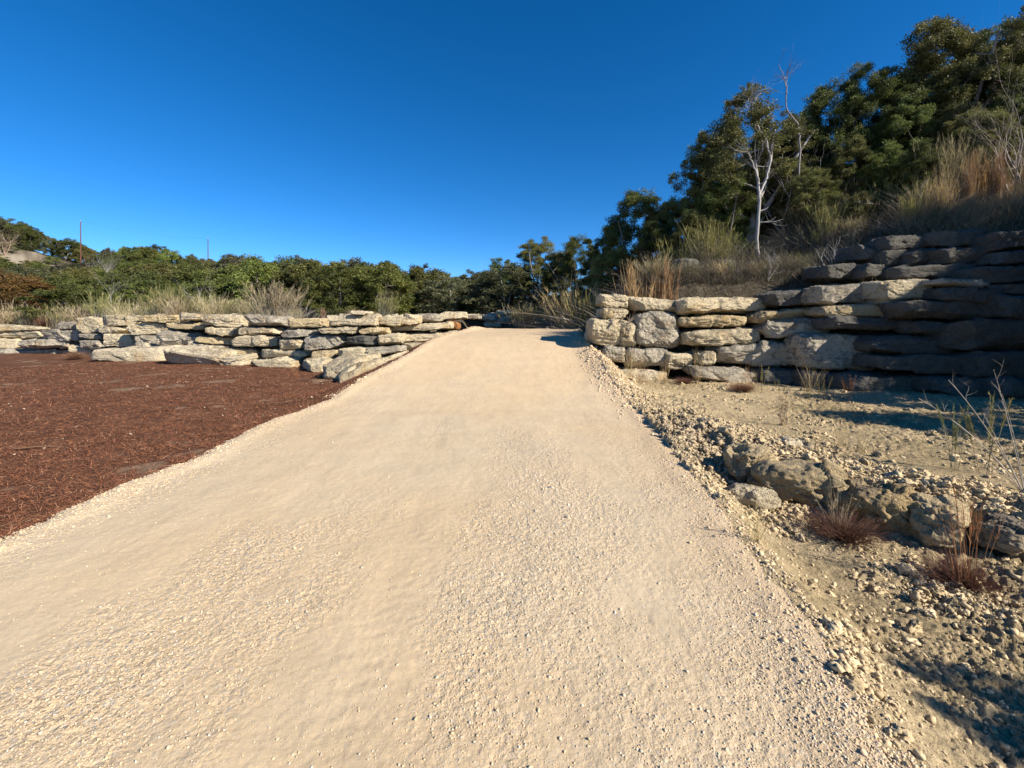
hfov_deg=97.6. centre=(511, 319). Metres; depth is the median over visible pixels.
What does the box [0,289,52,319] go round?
cedar tree
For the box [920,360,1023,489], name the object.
dry stalks
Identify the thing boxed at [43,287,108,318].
juniper tree
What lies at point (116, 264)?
juniper tree
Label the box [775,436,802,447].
rock
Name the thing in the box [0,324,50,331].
limestone block
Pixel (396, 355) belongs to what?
limestone block
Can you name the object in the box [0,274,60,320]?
cedar tree
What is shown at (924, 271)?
limestone block
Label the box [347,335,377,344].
limestone block
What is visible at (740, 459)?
rock
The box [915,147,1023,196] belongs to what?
brush pile
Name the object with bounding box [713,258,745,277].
grass tuft
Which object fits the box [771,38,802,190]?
dead tree
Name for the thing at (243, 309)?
grass tuft
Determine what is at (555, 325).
brush pile
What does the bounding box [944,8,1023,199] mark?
bare shrub
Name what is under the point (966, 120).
juniper tree
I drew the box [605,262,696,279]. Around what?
brush pile
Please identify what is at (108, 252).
oak tree
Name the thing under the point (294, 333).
limestone block
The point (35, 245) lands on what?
juniper tree
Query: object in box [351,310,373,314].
limestone block
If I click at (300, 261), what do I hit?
oak tree
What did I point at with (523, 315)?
grass tuft
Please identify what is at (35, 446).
stick
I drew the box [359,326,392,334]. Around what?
limestone block
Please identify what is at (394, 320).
limestone block
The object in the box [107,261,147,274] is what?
juniper tree
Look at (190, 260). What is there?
juniper tree
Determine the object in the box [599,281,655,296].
brush pile
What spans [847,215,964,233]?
brush pile
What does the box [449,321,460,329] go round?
limestone block
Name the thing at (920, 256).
limestone block
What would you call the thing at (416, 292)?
juniper tree
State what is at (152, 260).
juniper tree
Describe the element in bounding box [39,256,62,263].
oak tree
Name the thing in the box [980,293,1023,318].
limestone block
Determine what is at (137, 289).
juniper tree
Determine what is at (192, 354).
limestone block
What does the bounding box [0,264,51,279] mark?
oak tree
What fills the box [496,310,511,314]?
limestone block
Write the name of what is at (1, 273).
cedar tree
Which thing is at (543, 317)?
grass tuft
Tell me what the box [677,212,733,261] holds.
grass tuft
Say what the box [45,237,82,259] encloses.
oak tree
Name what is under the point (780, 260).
grass tuft
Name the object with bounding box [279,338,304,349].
limestone block
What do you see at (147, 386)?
mulch stones
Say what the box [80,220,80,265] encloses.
utility pole
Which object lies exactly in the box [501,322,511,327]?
limestone block
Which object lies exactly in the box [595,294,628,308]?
limestone block
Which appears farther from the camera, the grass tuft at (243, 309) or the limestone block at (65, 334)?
the limestone block at (65, 334)
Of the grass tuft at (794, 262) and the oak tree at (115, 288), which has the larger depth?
the oak tree at (115, 288)
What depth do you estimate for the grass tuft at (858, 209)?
14.39 m
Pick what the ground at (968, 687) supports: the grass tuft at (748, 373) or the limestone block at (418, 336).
the grass tuft at (748, 373)
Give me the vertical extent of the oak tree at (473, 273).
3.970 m
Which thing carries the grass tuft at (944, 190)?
on the hillside
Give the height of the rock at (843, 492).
0.367 m
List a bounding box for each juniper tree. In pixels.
[0,216,15,239]
[0,221,36,246]
[0,258,15,272]
[13,225,46,251]
[16,260,49,267]
[25,262,54,271]
[28,276,67,314]
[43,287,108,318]
[50,266,102,279]
[63,275,124,311]
[69,246,98,264]
[94,272,133,299]
[97,258,117,265]
[101,260,123,271]
[104,279,194,314]
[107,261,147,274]
[114,246,133,261]
[114,247,144,263]
[118,262,176,280]
[133,246,162,264]
[140,257,158,264]
[154,248,179,263]
[178,254,200,265]
[178,267,253,310]
[186,257,213,269]
[225,257,291,310]
[260,258,344,317]
[280,257,317,317]
[297,263,369,316]
[298,260,344,317]
[334,261,382,309]
[352,260,417,314]
[382,267,470,314]
[409,266,448,312]
[488,257,520,301]
[500,277,548,317]
[539,250,585,300]
[576,237,623,301]
[583,244,641,315]
[618,220,690,284]
[635,194,704,266]
[653,209,740,265]
[681,173,767,258]
[739,132,820,227]
[768,160,814,220]
[773,106,830,205]
[784,167,846,227]
[814,61,936,198]
[826,133,876,203]
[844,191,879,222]
[853,144,914,209]
[880,137,950,205]
[921,99,999,170]
[922,38,1003,122]
[924,106,1023,186]
[947,14,1023,141]
[989,98,1023,163]
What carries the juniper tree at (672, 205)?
on the hillside
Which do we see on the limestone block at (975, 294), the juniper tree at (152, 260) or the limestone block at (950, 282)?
the limestone block at (950, 282)
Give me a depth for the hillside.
13.16 m
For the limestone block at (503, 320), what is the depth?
24.37 m
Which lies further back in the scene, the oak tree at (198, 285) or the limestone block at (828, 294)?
the oak tree at (198, 285)
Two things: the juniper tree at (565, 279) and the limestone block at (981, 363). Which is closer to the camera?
the limestone block at (981, 363)
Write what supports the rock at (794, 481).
on the ground at (968, 687)
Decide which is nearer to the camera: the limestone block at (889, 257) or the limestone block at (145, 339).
the limestone block at (889, 257)
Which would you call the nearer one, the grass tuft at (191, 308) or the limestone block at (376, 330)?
the limestone block at (376, 330)
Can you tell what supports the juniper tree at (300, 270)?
on the hillside
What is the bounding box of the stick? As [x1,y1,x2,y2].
[15,441,60,449]
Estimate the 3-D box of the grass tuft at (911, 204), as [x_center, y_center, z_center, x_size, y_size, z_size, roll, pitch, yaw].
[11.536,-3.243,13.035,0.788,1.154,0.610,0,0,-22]
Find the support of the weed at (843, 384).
on the ground at (968, 687)
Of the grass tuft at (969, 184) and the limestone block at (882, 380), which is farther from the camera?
the grass tuft at (969, 184)
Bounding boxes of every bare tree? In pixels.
[0,230,20,255]
[85,247,124,277]
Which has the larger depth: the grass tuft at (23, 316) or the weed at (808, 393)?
the grass tuft at (23, 316)
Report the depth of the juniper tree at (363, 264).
31.84 m
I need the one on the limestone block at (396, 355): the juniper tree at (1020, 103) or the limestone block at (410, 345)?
the limestone block at (410, 345)
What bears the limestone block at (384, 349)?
on the limestone block at (396, 355)
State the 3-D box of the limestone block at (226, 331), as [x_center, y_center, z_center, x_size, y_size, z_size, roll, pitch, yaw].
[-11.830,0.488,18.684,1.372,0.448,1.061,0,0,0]
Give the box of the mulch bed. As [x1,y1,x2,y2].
[0,327,468,538]
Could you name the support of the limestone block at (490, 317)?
on the limestone block at (492, 325)
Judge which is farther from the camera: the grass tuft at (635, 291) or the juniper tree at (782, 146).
the juniper tree at (782, 146)
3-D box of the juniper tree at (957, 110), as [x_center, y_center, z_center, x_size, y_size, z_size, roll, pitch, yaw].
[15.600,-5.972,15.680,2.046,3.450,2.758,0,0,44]
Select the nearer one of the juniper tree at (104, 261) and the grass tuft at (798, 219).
the grass tuft at (798, 219)
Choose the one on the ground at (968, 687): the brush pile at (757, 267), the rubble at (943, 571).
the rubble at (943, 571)
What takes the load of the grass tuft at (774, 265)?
on the hillside
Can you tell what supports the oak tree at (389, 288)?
on the hillside
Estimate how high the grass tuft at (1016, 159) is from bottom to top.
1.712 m
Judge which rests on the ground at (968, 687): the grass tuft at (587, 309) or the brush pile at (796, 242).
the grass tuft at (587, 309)
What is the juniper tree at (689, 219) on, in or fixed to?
on the hillside
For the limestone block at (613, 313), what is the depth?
12.38 m
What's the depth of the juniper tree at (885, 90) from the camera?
17.38 m
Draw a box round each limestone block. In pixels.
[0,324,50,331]
[0,331,43,338]
[0,338,28,348]
[0,348,68,353]
[18,337,78,348]
[40,329,86,340]
[57,321,76,329]
[68,344,94,354]
[76,316,103,333]
[79,333,106,339]
[79,339,113,349]
[90,343,170,361]
[98,326,128,333]
[102,314,142,326]
[103,333,139,346]
[126,322,170,335]
[134,335,156,345]
[139,313,179,322]
[155,328,208,345]
[163,341,264,364]
[166,322,212,329]
[179,312,205,320]
[190,343,231,347]
[195,336,234,344]
[200,313,248,327]
[205,327,242,336]
[218,346,263,357]
[231,335,281,346]
[238,326,283,334]
[243,314,294,325]
[251,356,308,367]
[261,348,312,357]
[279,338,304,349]
[280,328,322,337]
[288,318,329,327]
[302,356,337,372]
[304,333,350,350]
[311,348,339,357]
[318,326,365,333]
[323,351,386,379]
[327,313,381,325]
[338,345,370,355]
[338,356,393,382]
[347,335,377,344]
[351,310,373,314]
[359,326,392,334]
[365,345,406,354]
[377,333,405,344]
[378,313,422,326]
[383,350,408,358]
[392,321,453,331]
[401,342,422,350]
[404,330,456,341]
[414,313,443,322]
[439,311,467,320]
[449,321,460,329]
[468,314,481,318]
[477,314,496,321]
[483,322,501,327]
[486,317,509,323]
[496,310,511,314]
[497,315,512,318]
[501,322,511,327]
[584,318,620,345]
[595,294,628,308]
[596,308,628,319]
[597,345,625,361]
[617,320,635,347]
[618,366,666,380]
[622,347,670,366]
[626,296,675,312]
[631,311,679,348]
[664,352,692,369]
[672,296,765,314]
[676,314,746,327]
[679,326,759,346]
[682,363,758,382]
[686,349,716,365]
[704,339,792,367]
[745,306,815,323]
[748,317,829,338]
[748,366,793,384]
[753,288,803,307]
[784,332,877,370]
[785,367,827,386]
[801,283,866,305]
[802,263,856,282]
[804,303,883,317]
[811,315,916,331]
[825,371,919,390]
[835,244,877,263]
[842,263,893,281]
[852,353,959,373]
[853,334,954,354]
[856,249,906,265]
[857,278,932,300]
[864,234,926,250]
[865,299,899,304]
[872,262,976,280]
[879,300,982,320]
[892,320,943,334]
[896,248,935,265]
[911,374,984,396]
[916,286,1004,303]
[921,229,988,248]
[921,278,989,288]
[921,317,1023,350]
[926,247,994,264]
[948,264,1023,284]
[948,349,1023,377]
[961,375,1023,398]
[963,230,1023,251]
[970,250,1023,266]
[979,284,1023,295]
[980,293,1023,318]
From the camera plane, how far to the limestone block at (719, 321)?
11.98 m
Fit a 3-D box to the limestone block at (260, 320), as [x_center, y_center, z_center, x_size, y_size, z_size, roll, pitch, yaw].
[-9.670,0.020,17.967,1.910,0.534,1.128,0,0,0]
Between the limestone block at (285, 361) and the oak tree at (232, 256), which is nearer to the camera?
the limestone block at (285, 361)
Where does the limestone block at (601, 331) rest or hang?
on the limestone block at (613, 353)
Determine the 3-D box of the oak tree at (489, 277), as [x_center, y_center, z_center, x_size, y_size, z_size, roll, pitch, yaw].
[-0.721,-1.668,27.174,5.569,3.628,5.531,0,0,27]
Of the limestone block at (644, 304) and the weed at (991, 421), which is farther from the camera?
the limestone block at (644, 304)
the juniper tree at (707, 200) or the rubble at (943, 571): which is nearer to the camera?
the rubble at (943, 571)
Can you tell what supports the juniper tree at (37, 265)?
on the hillside
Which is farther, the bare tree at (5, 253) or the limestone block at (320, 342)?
the bare tree at (5, 253)
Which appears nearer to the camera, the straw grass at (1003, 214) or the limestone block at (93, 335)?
the straw grass at (1003, 214)
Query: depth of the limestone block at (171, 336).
19.16 m
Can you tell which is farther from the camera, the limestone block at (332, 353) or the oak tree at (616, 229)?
the oak tree at (616, 229)
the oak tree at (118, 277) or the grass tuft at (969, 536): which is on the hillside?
the oak tree at (118, 277)
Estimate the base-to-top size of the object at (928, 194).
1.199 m
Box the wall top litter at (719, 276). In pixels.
[613,252,819,376]
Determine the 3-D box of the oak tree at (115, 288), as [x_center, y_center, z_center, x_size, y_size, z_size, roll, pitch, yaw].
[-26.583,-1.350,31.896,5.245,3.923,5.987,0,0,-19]
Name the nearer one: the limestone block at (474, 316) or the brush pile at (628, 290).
the brush pile at (628, 290)
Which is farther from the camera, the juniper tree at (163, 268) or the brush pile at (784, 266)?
the juniper tree at (163, 268)
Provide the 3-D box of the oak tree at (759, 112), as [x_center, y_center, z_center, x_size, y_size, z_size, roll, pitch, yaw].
[9.064,-5.883,17.459,4.839,6.542,5.074,0,0,-34]
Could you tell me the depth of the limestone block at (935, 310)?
10.14 m
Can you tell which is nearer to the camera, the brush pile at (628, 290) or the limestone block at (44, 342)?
the brush pile at (628, 290)
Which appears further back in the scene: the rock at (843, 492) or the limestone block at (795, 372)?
the limestone block at (795, 372)
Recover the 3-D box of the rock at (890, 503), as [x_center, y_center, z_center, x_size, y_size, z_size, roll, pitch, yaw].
[3.528,1.737,4.134,0.704,0.496,0.555,0,0,34]
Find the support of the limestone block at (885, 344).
on the limestone block at (928, 363)
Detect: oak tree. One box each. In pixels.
[0,218,9,240]
[0,242,21,252]
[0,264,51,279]
[6,283,130,322]
[38,236,67,254]
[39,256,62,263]
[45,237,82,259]
[45,272,100,286]
[48,261,82,277]
[53,239,82,259]
[71,263,87,267]
[71,264,110,278]
[89,254,119,269]
[95,271,189,309]
[98,247,119,266]
[101,267,151,298]
[108,275,171,309]
[134,263,208,305]
[138,244,169,260]
[172,262,195,268]
[180,276,267,311]
[203,253,309,306]
[205,254,261,299]
[209,261,229,269]
[219,253,244,265]
[265,255,291,267]
[270,255,344,317]
[340,257,362,286]
[341,264,416,314]
[378,263,409,298]
[407,263,441,312]
[415,274,484,313]
[456,269,505,311]
[462,273,505,311]
[463,262,545,314]
[509,235,569,312]
[544,232,606,315]
[598,187,682,294]
[667,129,749,246]
[686,112,785,245]
[689,82,817,246]
[741,109,826,215]
[779,73,896,204]
[856,13,1023,166]
[862,50,991,141]
[864,91,957,190]
[970,74,1023,164]
[976,4,1023,125]
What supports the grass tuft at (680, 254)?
on the hillside
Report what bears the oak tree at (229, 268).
on the hillside
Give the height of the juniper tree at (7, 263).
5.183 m
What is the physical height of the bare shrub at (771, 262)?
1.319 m
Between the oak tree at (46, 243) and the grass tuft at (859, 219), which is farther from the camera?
the oak tree at (46, 243)
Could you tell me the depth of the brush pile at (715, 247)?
15.45 m
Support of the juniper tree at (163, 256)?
on the hillside
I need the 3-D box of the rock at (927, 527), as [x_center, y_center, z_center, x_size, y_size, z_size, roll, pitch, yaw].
[3.672,1.751,3.850,0.415,0.468,0.497,0,0,34]
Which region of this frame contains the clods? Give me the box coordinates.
[632,379,1023,767]
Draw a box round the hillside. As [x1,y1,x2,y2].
[0,214,1023,376]
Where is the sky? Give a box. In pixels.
[0,0,1023,297]
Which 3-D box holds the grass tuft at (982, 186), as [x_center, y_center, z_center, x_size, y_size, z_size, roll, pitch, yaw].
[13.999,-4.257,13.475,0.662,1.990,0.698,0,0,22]
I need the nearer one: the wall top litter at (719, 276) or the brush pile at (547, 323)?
the wall top litter at (719, 276)
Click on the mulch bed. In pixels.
(14, 360)
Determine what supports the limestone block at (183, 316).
on the hillside
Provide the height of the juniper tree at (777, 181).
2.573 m
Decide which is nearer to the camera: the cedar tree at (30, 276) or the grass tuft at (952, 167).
the grass tuft at (952, 167)
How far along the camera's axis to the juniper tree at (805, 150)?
19.57 m
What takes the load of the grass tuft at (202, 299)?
on the hillside
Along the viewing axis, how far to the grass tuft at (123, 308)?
23.08 m
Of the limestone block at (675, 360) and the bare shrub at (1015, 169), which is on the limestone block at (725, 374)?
the limestone block at (675, 360)
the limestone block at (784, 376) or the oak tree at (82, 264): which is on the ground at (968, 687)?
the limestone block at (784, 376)
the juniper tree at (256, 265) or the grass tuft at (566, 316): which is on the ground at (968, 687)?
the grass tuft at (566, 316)
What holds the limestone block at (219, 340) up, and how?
on the limestone block at (216, 345)
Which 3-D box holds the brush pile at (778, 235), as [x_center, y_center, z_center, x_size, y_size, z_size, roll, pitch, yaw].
[9.993,-3.053,15.700,3.426,1.004,3.385,0,0,26]
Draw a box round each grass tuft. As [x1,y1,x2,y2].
[0,298,40,324]
[4,304,47,325]
[28,315,54,326]
[33,302,79,326]
[38,302,101,322]
[59,350,88,359]
[78,290,120,316]
[87,300,164,330]
[98,297,143,314]
[131,293,169,314]
[132,283,207,314]
[150,291,199,319]
[176,291,218,313]
[179,295,207,312]
[187,292,244,314]
[215,298,242,314]
[229,296,266,314]
[237,278,312,316]
[319,308,326,317]
[375,290,405,316]
[497,300,550,328]
[524,276,611,328]
[530,303,561,327]
[549,304,580,326]
[561,286,614,345]
[613,256,672,367]
[621,341,640,377]
[624,248,695,282]
[627,351,651,381]
[638,259,678,283]
[651,254,682,312]
[653,231,697,264]
[653,265,680,284]
[658,362,669,383]
[671,256,710,281]
[671,376,695,383]
[675,266,692,280]
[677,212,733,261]
[682,243,721,265]
[689,347,704,383]
[701,256,739,280]
[703,239,746,260]
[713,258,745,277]
[716,226,749,259]
[725,381,766,392]
[737,494,769,543]
[743,368,756,385]
[745,262,762,277]
[750,258,788,278]
[766,255,794,270]
[769,200,829,232]
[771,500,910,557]
[775,393,798,425]
[777,255,807,274]
[787,250,814,263]
[795,363,831,391]
[800,226,826,249]
[802,198,847,230]
[804,197,841,221]
[805,203,846,243]
[812,478,858,529]
[825,192,881,221]
[828,421,854,448]
[834,213,870,238]
[839,191,877,224]
[843,182,898,217]
[848,432,873,454]
[866,172,919,215]
[881,188,900,210]
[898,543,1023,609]
[899,189,922,223]
[900,128,997,207]
[902,173,947,208]
[904,175,947,211]
[923,173,942,197]
[923,205,943,219]
[924,163,966,210]
[925,456,1020,589]
[946,179,960,206]
[956,150,980,210]
[964,140,1022,199]
[968,148,991,205]
[980,146,1010,209]
[1003,153,1021,187]
[1004,173,1017,194]
[1008,146,1023,180]
[1018,165,1023,198]
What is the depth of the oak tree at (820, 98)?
17.77 m
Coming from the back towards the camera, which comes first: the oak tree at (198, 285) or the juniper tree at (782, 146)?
the oak tree at (198, 285)
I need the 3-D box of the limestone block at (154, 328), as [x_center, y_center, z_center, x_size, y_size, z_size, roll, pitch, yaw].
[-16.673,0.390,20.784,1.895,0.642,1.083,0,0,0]
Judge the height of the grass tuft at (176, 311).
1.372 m
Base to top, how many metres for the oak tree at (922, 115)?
4.017 m
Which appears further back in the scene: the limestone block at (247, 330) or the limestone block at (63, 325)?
the limestone block at (63, 325)
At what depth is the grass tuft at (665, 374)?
11.20 m
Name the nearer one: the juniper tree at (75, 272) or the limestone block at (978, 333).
the limestone block at (978, 333)
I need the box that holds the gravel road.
[0,327,896,767]
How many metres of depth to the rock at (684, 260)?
14.31 m
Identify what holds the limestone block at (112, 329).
on the limestone block at (124, 339)
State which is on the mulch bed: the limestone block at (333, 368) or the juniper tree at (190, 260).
the limestone block at (333, 368)
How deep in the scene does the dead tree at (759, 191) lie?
15.47 m
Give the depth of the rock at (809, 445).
5.61 m
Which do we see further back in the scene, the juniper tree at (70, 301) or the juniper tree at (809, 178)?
the juniper tree at (70, 301)
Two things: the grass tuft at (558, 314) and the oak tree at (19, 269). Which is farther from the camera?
the oak tree at (19, 269)
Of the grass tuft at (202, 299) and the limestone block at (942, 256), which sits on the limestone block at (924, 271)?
the limestone block at (942, 256)
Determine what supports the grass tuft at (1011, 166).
on the hillside
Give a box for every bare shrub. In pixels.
[87,269,143,312]
[175,268,212,302]
[737,122,829,233]
[765,246,785,279]
[817,237,858,263]
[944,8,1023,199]
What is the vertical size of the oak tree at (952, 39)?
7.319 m
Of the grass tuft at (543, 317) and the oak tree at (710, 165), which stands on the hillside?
the oak tree at (710, 165)
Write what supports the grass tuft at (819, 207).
on the hillside
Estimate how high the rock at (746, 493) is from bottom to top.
0.250 m
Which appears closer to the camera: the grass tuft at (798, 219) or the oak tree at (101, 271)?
the grass tuft at (798, 219)
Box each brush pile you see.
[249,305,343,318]
[484,287,730,331]
[498,315,592,329]
[511,315,576,328]
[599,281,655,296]
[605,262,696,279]
[643,234,761,257]
[645,274,702,285]
[673,234,811,258]
[677,263,764,282]
[703,260,760,277]
[706,260,798,277]
[723,240,801,259]
[728,261,775,275]
[741,256,819,275]
[749,219,822,245]
[763,226,863,251]
[790,174,886,207]
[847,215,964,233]
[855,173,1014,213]
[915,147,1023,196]
[976,195,1022,211]
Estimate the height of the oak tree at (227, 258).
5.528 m
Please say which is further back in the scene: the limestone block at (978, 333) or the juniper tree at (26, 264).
the juniper tree at (26, 264)
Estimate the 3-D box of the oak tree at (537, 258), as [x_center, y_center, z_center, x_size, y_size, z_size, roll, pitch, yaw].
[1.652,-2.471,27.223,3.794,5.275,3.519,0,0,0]
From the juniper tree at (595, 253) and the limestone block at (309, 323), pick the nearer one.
the limestone block at (309, 323)
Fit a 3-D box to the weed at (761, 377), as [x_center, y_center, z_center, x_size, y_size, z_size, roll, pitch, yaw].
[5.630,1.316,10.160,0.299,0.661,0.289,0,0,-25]
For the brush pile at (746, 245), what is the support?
on the hillside
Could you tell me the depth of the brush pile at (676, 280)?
13.06 m
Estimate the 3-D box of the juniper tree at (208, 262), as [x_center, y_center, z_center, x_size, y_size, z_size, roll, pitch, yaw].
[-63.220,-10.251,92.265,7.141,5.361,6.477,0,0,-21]
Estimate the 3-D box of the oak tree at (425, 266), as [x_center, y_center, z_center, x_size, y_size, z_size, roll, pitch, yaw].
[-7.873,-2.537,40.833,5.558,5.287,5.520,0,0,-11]
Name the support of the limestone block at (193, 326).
on the limestone block at (171, 336)
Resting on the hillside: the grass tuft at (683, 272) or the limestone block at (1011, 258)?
the grass tuft at (683, 272)
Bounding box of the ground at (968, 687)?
[579,329,1023,767]
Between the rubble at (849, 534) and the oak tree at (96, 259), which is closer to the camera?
the rubble at (849, 534)
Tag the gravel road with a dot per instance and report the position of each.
(510, 377)
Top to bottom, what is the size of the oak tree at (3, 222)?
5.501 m
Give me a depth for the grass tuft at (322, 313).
17.57 m
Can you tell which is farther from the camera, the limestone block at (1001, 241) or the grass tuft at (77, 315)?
the grass tuft at (77, 315)
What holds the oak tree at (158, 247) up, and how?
on the hillside
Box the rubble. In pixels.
[628,377,1023,767]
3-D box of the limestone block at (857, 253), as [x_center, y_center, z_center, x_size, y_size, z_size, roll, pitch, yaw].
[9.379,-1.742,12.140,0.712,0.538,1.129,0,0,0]
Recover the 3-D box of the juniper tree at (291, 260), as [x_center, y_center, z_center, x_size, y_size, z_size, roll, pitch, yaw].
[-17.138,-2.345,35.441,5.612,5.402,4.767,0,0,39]
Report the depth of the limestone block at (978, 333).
9.77 m
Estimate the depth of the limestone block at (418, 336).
16.57 m
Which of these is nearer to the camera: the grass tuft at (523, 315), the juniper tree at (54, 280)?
the grass tuft at (523, 315)
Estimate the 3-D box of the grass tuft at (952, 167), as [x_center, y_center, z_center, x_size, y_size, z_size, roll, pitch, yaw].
[13.740,-4.666,13.838,2.210,2.648,2.276,0,0,-25]
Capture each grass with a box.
[0,299,304,326]
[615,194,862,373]
[870,159,1023,247]
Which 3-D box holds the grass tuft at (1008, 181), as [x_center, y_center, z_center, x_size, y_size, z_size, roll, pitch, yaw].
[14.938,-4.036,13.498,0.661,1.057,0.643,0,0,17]
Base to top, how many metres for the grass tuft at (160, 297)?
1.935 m
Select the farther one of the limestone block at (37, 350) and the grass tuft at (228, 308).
the limestone block at (37, 350)
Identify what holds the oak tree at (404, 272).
on the hillside
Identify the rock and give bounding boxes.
[672,258,698,267]
[722,443,775,482]
[724,483,780,509]
[747,458,847,508]
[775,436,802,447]
[800,440,813,450]
[833,479,866,511]
[847,481,921,536]
[909,492,971,551]
[968,512,1023,555]
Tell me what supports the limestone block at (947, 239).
on the limestone block at (942, 256)
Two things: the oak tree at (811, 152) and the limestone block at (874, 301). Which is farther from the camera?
the oak tree at (811, 152)
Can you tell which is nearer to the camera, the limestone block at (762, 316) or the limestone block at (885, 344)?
the limestone block at (885, 344)
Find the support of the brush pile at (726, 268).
on the hillside
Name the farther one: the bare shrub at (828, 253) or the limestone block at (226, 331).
the limestone block at (226, 331)
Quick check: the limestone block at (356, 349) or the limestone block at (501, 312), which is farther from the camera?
the limestone block at (501, 312)
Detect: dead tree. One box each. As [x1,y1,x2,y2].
[718,69,783,259]
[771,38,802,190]
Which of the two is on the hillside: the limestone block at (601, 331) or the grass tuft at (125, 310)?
the grass tuft at (125, 310)
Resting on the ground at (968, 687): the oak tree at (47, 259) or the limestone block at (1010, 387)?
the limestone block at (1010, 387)
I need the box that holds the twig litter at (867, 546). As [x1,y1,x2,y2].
[643,385,1023,709]
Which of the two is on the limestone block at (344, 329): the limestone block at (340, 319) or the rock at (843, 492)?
the limestone block at (340, 319)
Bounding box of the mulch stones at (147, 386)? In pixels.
[0,373,322,454]
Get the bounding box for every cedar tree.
[0,268,18,279]
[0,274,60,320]
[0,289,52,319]
[3,272,46,289]
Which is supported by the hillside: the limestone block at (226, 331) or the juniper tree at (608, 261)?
the juniper tree at (608, 261)
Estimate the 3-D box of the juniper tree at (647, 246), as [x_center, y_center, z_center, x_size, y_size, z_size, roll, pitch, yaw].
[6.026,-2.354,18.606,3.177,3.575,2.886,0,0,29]
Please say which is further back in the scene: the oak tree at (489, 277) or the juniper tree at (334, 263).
the juniper tree at (334, 263)
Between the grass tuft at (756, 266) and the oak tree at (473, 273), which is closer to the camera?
the grass tuft at (756, 266)
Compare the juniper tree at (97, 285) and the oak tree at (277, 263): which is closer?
the juniper tree at (97, 285)
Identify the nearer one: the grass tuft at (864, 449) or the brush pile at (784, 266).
the grass tuft at (864, 449)
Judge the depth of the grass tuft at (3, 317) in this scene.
25.17 m
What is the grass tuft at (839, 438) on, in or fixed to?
on the ground at (968, 687)
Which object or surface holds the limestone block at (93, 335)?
on the limestone block at (90, 344)
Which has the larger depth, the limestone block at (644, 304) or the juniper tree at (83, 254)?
the juniper tree at (83, 254)
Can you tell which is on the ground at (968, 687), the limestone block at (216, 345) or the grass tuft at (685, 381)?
the grass tuft at (685, 381)
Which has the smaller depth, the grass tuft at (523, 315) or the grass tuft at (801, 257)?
the grass tuft at (801, 257)
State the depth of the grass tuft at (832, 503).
3.92 m
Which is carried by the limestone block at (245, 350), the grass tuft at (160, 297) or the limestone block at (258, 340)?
the limestone block at (258, 340)
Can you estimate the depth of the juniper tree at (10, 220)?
97.90 m
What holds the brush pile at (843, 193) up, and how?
on the hillside
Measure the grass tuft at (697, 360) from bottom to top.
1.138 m
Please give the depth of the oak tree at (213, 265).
91.11 m
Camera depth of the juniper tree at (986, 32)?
16.66 m
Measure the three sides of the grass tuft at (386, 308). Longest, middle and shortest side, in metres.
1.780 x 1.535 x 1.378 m
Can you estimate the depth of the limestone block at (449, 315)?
17.71 m
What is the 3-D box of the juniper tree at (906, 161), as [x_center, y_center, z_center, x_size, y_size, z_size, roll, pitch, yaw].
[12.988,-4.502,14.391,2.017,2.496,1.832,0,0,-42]
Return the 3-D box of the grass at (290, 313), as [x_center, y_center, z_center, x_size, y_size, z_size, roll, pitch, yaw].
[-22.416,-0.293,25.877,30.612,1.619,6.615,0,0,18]
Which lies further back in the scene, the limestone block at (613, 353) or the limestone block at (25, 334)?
the limestone block at (25, 334)
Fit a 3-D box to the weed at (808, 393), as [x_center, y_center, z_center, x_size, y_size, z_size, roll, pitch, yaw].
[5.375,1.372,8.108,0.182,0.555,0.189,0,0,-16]
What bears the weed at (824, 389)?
on the ground at (968, 687)
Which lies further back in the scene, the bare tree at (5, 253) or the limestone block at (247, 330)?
the bare tree at (5, 253)
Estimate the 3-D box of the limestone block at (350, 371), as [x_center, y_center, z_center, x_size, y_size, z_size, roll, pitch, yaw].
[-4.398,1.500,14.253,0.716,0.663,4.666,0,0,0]
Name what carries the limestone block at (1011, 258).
on the limestone block at (992, 275)
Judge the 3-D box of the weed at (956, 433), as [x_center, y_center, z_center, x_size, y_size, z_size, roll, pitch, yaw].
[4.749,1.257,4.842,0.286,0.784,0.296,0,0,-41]
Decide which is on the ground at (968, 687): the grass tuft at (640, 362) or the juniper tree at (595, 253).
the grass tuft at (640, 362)
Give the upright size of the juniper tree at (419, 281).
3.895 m
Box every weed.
[752,365,768,391]
[803,382,810,405]
[816,375,832,403]
[842,375,855,400]
[936,405,970,470]
[960,392,1012,473]
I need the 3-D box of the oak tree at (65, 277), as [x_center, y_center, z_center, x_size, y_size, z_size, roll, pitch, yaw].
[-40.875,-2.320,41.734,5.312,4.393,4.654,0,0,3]
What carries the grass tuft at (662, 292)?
on the hillside
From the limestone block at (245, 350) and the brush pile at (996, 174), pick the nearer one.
the brush pile at (996, 174)
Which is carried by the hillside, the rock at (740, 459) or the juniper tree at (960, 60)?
the juniper tree at (960, 60)
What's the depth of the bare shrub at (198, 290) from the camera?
25.52 m
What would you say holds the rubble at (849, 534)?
on the ground at (968, 687)

